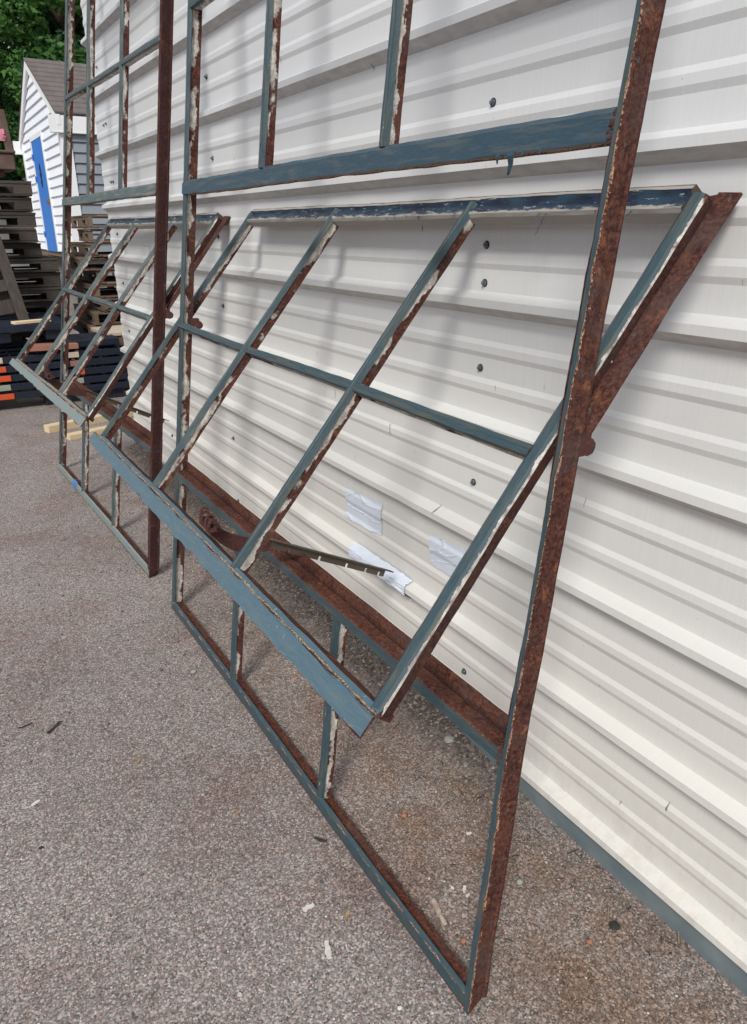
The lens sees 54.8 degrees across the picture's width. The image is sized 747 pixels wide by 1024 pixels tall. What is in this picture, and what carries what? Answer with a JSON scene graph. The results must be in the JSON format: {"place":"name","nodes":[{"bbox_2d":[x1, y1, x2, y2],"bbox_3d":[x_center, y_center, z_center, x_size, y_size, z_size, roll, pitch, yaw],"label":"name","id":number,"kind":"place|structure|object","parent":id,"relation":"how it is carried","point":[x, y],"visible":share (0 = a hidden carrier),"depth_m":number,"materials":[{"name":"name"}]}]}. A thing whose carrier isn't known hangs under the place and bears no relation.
{"place":"outdoors","nodes":[
{"label":"outdoors","id":0,"kind":"place"},
{"bbox_2d":[0,269,746,1023],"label":"ground","id":1,"kind":"structure","parent":0,"point":[284,973],"depth_m":1.85,"materials":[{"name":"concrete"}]},
{"bbox_2d":[0,16,19,119],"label":"tree","id":2,"kind":"object","parent":1,"relation":"on","point":[9,98],"visible":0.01,"depth_m":28.19,"materials":[{"name":"green plant"}]},
{"bbox_2d":[1,86,19,115],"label":"tree","id":3,"kind":"object","parent":1,"relation":"on","point":[7,94],"depth_m":29.16,"materials":[{"name":"green plant"}]},
{"bbox_2d":[2,367,73,383],"bbox_3d":[-3.886,-1.480,7.655,1.208,0.131,1.014,-13,25,-29],"label":"wooden pallet","id":4,"kind":"object","parent":1,"relation":"on","point":[18,381],"depth_m":7.27,"materials":[{"name":"wood"}]},
{"bbox_2d":[0,353,71,374],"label":"wooden pallet","id":5,"kind":"object","parent":4,"relation":"on","point":[31,363],"visible":0.07,"depth_m":7.25,"materials":[{"name":"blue wood"}]},
{"bbox_2d":[0,335,69,356],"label":"wooden pallet","id":6,"kind":"object","parent":5,"relation":"on","point":[41,337],"visible":0.04,"depth_m":7.29,"materials":[{"name":"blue wood"}]},
{"bbox_2d":[11,331,42,340],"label":"wooden pallet","id":7,"kind":"object","parent":6,"relation":"on","point":[19,336],"visible":0.09,"depth_m":7.14,"materials":[{"name":"grey wood"}]},
{"bbox_2d":[26,307,60,317],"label":"wooden pallet","id":8,"kind":"object","parent":7,"relation":"on","point":[33,310],"visible":0.06,"depth_m":7.71,"materials":[{"name":"grey wood"}]},
{"bbox_2d":[10,294,60,314],"bbox_3d":[-3.909,-2.101,7.368,1.224,0.131,1.015,-13,25,-30],"label":"wooden pallet","id":9,"kind":"object","parent":8,"relation":"on","point":[44,305],"visible":0.32,"depth_m":7.21,"materials":[{"name":"grey wood"}]},
{"bbox_2d":[0,282,61,301],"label":"wooden pallet","id":10,"kind":"object","parent":9,"relation":"on","point":[51,293],"visible":0.48,"depth_m":7.13,"materials":[{"name":"grey wood"}]},
{"bbox_2d":[0,269,61,287],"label":"wooden pallet","id":11,"kind":"object","parent":10,"relation":"on","point":[47,279],"visible":0.59,"depth_m":7.12,"materials":[{"name":"grey wood"}]},
{"bbox_2d":[8,255,58,272],"bbox_3d":[-3.878,-2.483,7.221,1.208,0.131,1.014,-12,24,-28],"label":"wooden pallet","id":12,"kind":"object","parent":11,"relation":"on","point":[43,263],"visible":0.76,"depth_m":7.04,"materials":[{"name":"grey wood"}]},
{"bbox_2d":[3,242,41,257],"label":"wooden pallet","id":13,"kind":"object","parent":12,"relation":"on","point":[25,249],"visible":0.92,"depth_m":6.97,"materials":[{"name":"grey wood"}]},
{"bbox_2d":[0,228,38,242],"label":"wooden pallet","id":14,"kind":"object","parent":13,"relation":"on","point":[22,234],"visible":1,"depth_m":6.88,"materials":[{"name":"grey wood"}]},
{"bbox_2d":[0,212,36,226],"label":"wooden pallet","id":15,"kind":"object","parent":14,"relation":"on","point":[19,219],"visible":1,"depth_m":6.84,"materials":[{"name":"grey wood"}]},
{"bbox_2d":[0,197,33,211],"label":"wooden pallet","id":16,"kind":"object","parent":15,"relation":"on","point":[15,204],"visible":0.94,"depth_m":6.83,"materials":[{"name":"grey wood"}]},
{"bbox_2d":[0,180,32,197],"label":"wooden pallet","id":17,"kind":"object","parent":16,"relation":"on","point":[15,188],"visible":0.85,"depth_m":6.76,"materials":[{"name":"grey wood"}]},
{"bbox_2d":[0,110,15,177],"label":"loader attachment","id":18,"kind":"object","parent":17,"relation":"on","point":[7,162],"visible":1,"depth_m":7.71,"materials":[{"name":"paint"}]},
{"bbox_2d":[0,129,5,140],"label":"pink ribbon","id":19,"kind":"object","parent":18,"relation":"attached to","point":[2,137],"visible":1,"depth_m":7.67,"materials":[{"name":"pink plastic"}]},
{"bbox_2d":[0,177,77,268],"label":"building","id":20,"kind":"structure","parent":1,"relation":"on","point":[3,236],"depth_m":28.13,"materials":[{"name":"grey metal"}]},
{"bbox_2d":[0,15,82,118],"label":"tree","id":21,"kind":"object","parent":1,"relation":"on","point":[1,104],"visible":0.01,"depth_m":25.21,"materials":[{"name":"green plant"}]},
{"bbox_2d":[0,0,85,212],"bbox_3d":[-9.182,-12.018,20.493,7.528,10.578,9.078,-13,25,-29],"label":"tree","id":22,"kind":"object","parent":1,"relation":"on","point":[8,61],"visible":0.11,"depth_m":18.96,"materials":[{"name":"green plant"}]},
{"bbox_2d":[6,6,84,60],"bbox_3d":[-6.697,-15.209,24.334,10.294,13.697,10.618,-13,25,-29],"label":"tree","id":23,"kind":"object","parent":1,"relation":"on","point":[82,33],"depth_m":21.49,"materials":[{"name":"green plant"}]},
{"bbox_2d":[46,721,60,733],"bbox_3d":[-1.017,0.685,2.287,0.012,0.006,0.064,5,22,14],"label":"dead leaf","id":24,"kind":"object","parent":1,"relation":"on","point":[54,726],"visible":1,"depth_m":2.29,"materials":[{"name":"black plant"}]},
{"bbox_2d":[13,57,113,305],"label":"garden shed","id":25,"kind":"structure","parent":1,"relation":"on","point":[38,145],"depth_m":12.03,"materials":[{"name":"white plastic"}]},
{"bbox_2d":[31,137,57,251],"bbox_3d":[-5.997,-5.740,13.106,0.073,1.870,1.160,-13,25,-29],"label":"door","id":26,"kind":"structure","parent":25,"relation":"in","point":[37,151],"depth_m":13.09,"materials":[{"name":"blue paint"}]},
{"bbox_2d":[0,365,128,404],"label":"plastic pallet","id":27,"kind":"object","parent":1,"relation":"on","point":[118,388],"visible":0.33,"depth_m":6.63,"materials":[{"name":"black plastic"}]},
{"bbox_2d":[0,364,127,391],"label":"plastic pallet","id":28,"kind":"object","parent":27,"relation":"on","point":[30,385],"visible":0.21,"depth_m":6.53,"materials":[{"name":"black plastic"}]},
{"bbox_2d":[0,355,125,382],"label":"plastic pallet","id":29,"kind":"object","parent":28,"relation":"on","point":[93,369],"visible":0.24,"depth_m":6.52,"materials":[{"name":"black plastic"}]},
{"bbox_2d":[0,345,122,372],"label":"plastic pallet","id":30,"kind":"object","parent":29,"relation":"on","point":[116,358],"visible":0.3,"depth_m":6.54,"materials":[{"name":"black plastic"}]},
{"bbox_2d":[0,339,121,363],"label":"plastic pallet","id":31,"kind":"object","parent":30,"relation":"on","point":[114,349],"visible":0.53,"depth_m":6.54,"materials":[{"name":"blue plastic"}]},
{"bbox_2d":[0,237,28,333],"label":"wooden pallet","id":32,"kind":"object","parent":31,"relation":"on","point":[14,303],"visible":0.73,"depth_m":6.53,"materials":[{"name":"grey wood"}]},
{"bbox_2d":[30,342,78,351],"bbox_3d":[-2.837,-1.465,6.367,0.402,0.055,0.160,-14,25,-32],"label":"brown board","id":33,"kind":"object","parent":31,"relation":"on","point":[42,346],"visible":0.48,"depth_m":6.28,"materials":[{"name":"brown wood"}]},
{"bbox_2d":[69,332,119,346],"bbox_3d":[-2.676,-1.615,6.744,0.460,0.058,0.500,-13,25,-29],"label":"plastic pallet","id":34,"kind":"object","parent":31,"relation":"on","point":[83,339],"visible":0.51,"depth_m":6.63,"materials":[{"name":"black plastic"}]},
{"bbox_2d":[0,312,60,343],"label":"plastic pallet","id":35,"kind":"object","parent":34,"relation":"on","point":[52,330],"visible":0.62,"depth_m":6.33,"materials":[{"name":"plastic"}]},
{"bbox_2d":[11,319,50,324],"bbox_3d":[-2.985,-1.662,6.280,0.090,0.022,0.310,19,28,40],"label":"timber offcut","id":36,"kind":"object","parent":35,"relation":"on","point":[26,321],"visible":0.67,"depth_m":6.22,"materials":[{"name":"brown wood"}]},
{"bbox_2d":[67,425,106,439],"bbox_3d":[-2.127,-0.638,5.622,0.085,0.038,0.538,19,28,40],"label":"timber offcut","id":37,"kind":"object","parent":1,"relation":"on","point":[78,434],"visible":0.33,"depth_m":5.51,"materials":[{"name":"brown wood"}]},
{"bbox_2d":[44,411,132,432],"bbox_3d":[-2.306,-0.751,5.888,0.085,0.055,0.753,18,28,38],"label":"timber offcut","id":38,"kind":"object","parent":1,"relation":"on","point":[54,427],"visible":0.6,"depth_m":5.73,"materials":[{"name":"brown wood"}]},
{"bbox_2d":[103,335,129,388],"bbox_3d":[-2.442,-1.580,7.354,0.510,0.521,0.603,-13,25,-29],"label":"wooden crate","id":39,"kind":"object","parent":1,"relation":"on","point":[121,340],"visible":0.02,"depth_m":6.97,"materials":[{"name":"beige wood"}]},
{"bbox_2d":[91,325,122,335],"bbox_3d":[-2.425,-1.835,7.233,0.652,0.030,0.550,-15,26,-33],"label":"plywood sheet","id":40,"kind":"object","parent":39,"relation":"on","point":[116,330],"visible":0.31,"depth_m":7.10,"materials":[{"name":"beige wood"}]},
{"bbox_2d":[9,0,229,577],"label":"steel window","id":41,"kind":"structure","parent":1,"relation":"on","point":[163,224],"depth_m":3.39,"materials":[{"name":"blue paint"}]},
{"bbox_2d":[72,479,77,489],"bbox_3d":[-1.828,-0.167,4.413,0.020,0.044,0.090,-14,25,-31],"label":"tape strip","id":42,"kind":"object","parent":41,"relation":"attached to","point":[74,482],"visible":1,"depth_m":4.41,"materials":[{"name":"blue plastic"}]},
{"bbox_2d":[302,903,314,911],"bbox_3d":[-0.152,0.922,1.681,0.029,0.003,0.015,-13,25,-29],"label":"putty flake","id":43,"kind":"object","parent":1,"relation":"on","point":[306,908],"visible":1,"depth_m":1.68,"materials":[{"name":"white paint"}]},
{"bbox_2d":[314,836,326,842],"bbox_3d":[-0.138,0.848,1.867,0.035,0.005,0.011,9,23,23],"label":"dead leaf","id":44,"kind":"object","parent":1,"relation":"on","point":[322,840],"visible":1,"depth_m":1.87,"materials":[{"name":"black plant"}]},
{"bbox_2d":[324,940,331,958],"bbox_3d":[-0.101,0.961,1.581,0.015,0.004,0.044,-6,22,-16],"label":"putty flake","id":45,"kind":"object","parent":1,"relation":"on","point":[328,952],"visible":1,"depth_m":1.58,"materials":[{"name":"white paint"}]},
{"bbox_2d":[122,443,539,810],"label":"dirt bank","id":46,"kind":"structure","parent":1,"relation":"on","point":[432,725],"depth_m":2.57,"materials":[{"name":"grey gravel"},{"name":"gravel"}]},
{"bbox_2d":[344,910,349,919],"bbox_3d":[-0.061,0.930,1.661,0.009,0.003,0.026,9,23,22],"label":"dead leaf","id":47,"kind":"object","parent":1,"relation":"on","point":[346,915],"visible":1,"depth_m":1.66,"materials":[{"name":"beige plant"}]},
{"bbox_2d":[124,485,681,972],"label":"dry litter","id":48,"kind":"object","parent":1,"relation":"on","point":[536,853],"visible":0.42,"depth_m":1.76,"materials":[{"name":"plant"}]},
{"bbox_2d":[88,0,742,1014],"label":"steel window","id":49,"kind":"structure","parent":1,"relation":"on","point":[600,366],"depth_m":1.45,"materials":[{"name":"blue paint"}]},
{"bbox_2d":[432,898,446,924],"bbox_3d":[0.152,0.926,1.669,0.013,0.004,0.072,-7,23,-18],"label":"putty flake","id":50,"kind":"object","parent":1,"relation":"on","point":[438,911],"visible":1,"depth_m":1.67,"materials":[{"name":"paint"}]},
{"bbox_2d":[444,735,453,742],"bbox_3d":[0.234,0.702,2.215,0.035,0.030,0.032,-13,25,-29],"label":"stone","id":51,"kind":"object","parent":1,"relation":"on","point":[448,738],"visible":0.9,"depth_m":2.21,"materials":[{"name":"white stone"}]},
{"bbox_2d":[517,879,522,884],"bbox_3d":[0.354,0.895,1.742,0.017,0.013,0.014,-13,25,-29],"label":"stone","id":52,"kind":"object","parent":1,"relation":"on","point":[519,881],"visible":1,"depth_m":1.74,"materials":[{"name":"white stone"}]},
{"bbox_2d":[609,921,620,930],"bbox_3d":[0.547,0.939,1.633,0.025,0.010,0.022,-13,25,-29],"label":"tar lump","id":53,"kind":"object","parent":1,"relation":"on","point":[614,925],"visible":1,"depth_m":1.63,"materials":[{"name":"black asphalt"}]},
{"bbox_2d":[80,0,746,995],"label":"metal building","id":54,"kind":"structure","parent":0,"point":[634,774],"depth_m":1.74,"materials":[{"name":"white metal"}]},
{"bbox_2d":[345,488,382,534],"bbox_3d":[-0.038,-0.003,2.507,0.007,0.132,0.247,-13,25,-29],"label":"tape strip","id":55,"kind":"object","parent":54,"relation":"attached to","point":[363,511],"visible":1,"depth_m":2.50,"materials":[{"name":"white plastic"}]},
{"bbox_2d":[348,542,412,600],"bbox_3d":[0.017,0.203,2.463,0.037,0.082,0.363,-13,25,-29],"label":"tape strip","id":56,"kind":"object","parent":54,"relation":"attached to","point":[397,580],"visible":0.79,"depth_m":2.43,"materials":[{"name":"white plastic"}]},
{"bbox_2d":[429,534,473,590],"bbox_3d":[0.225,0.140,2.106,0.008,0.114,0.216,-13,25,-29],"label":"tape strip","id":57,"kind":"object","parent":54,"relation":"attached to","point":[446,557],"visible":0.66,"depth_m":2.13,"materials":[{"name":"white plastic"}]},
{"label":"wooden pallet","id":58,"kind":"object","parent":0,"visible":0},
{"bbox_2d":[69,314,121,332],"bbox_3d":[-2.856,-2.162,8.274,1.015,0.132,1.224,-13,25,-30],"label":"wooden pallet","id":59,"kind":"object","parent":58,"relation":"on","point":[82,326],"visible":0.21,"depth_m":7.92,"materials":[{"name":"beige wood"}]},
{"bbox_2d":[73,301,120,324],"bbox_3d":[-2.797,-2.302,8.259,1.015,0.132,1.223,-12,25,-29],"label":"wooden pallet","id":60,"kind":"object","parent":59,"relation":"on","point":[90,315],"visible":0.27,"depth_m":7.79,"materials":[{"name":"beige wood"}]},
{"bbox_2d":[77,294,117,311],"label":"wooden pallet","id":61,"kind":"object","parent":60,"relation":"on","point":[99,306],"visible":0.11,"depth_m":7.73,"materials":[{"name":"beige wood"}]},
{"bbox_2d":[74,279,117,297],"bbox_3d":[-2.831,-2.567,8.193,1.015,0.131,1.229,-15,26,-34],"label":"wooden pallet","id":62,"kind":"object","parent":61,"relation":"on","point":[82,286],"visible":0.19,"depth_m":7.85,"materials":[{"name":"beige wood"}]},
{"bbox_2d":[79,270,116,283],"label":"wooden pallet","id":63,"kind":"object","parent":62,"relation":"on","point":[89,277],"visible":0.1,"depth_m":7.85,"materials":[{"name":"beige wood"}]},
{"bbox_2d":[70,254,114,270],"bbox_3d":[-2.856,-2.806,8.059,1.015,0.132,1.224,-12,24,-27],"label":"wooden pallet","id":64,"kind":"object","parent":63,"relation":"on","point":[75,259],"visible":0.23,"depth_m":7.71,"materials":[{"name":"beige wood"}]},
{"bbox_2d":[71,242,112,256],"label":"wooden pallet","id":65,"kind":"object","parent":64,"relation":"on","point":[83,247],"visible":0.22,"depth_m":7.77,"materials":[{"name":"beige wood"}]},
{"bbox_2d":[77,229,109,241],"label":"wooden pallet","id":66,"kind":"object","parent":65,"relation":"on","point":[85,235],"visible":0.38,"depth_m":7.53,"materials":[{"name":"beige wood"}]},
{"bbox_2d":[71,215,107,228],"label":"wooden pallet","id":67,"kind":"object","parent":66,"relation":"on","point":[81,222],"visible":0.35,"depth_m":7.63,"materials":[{"name":"beige wood"}]}
]}

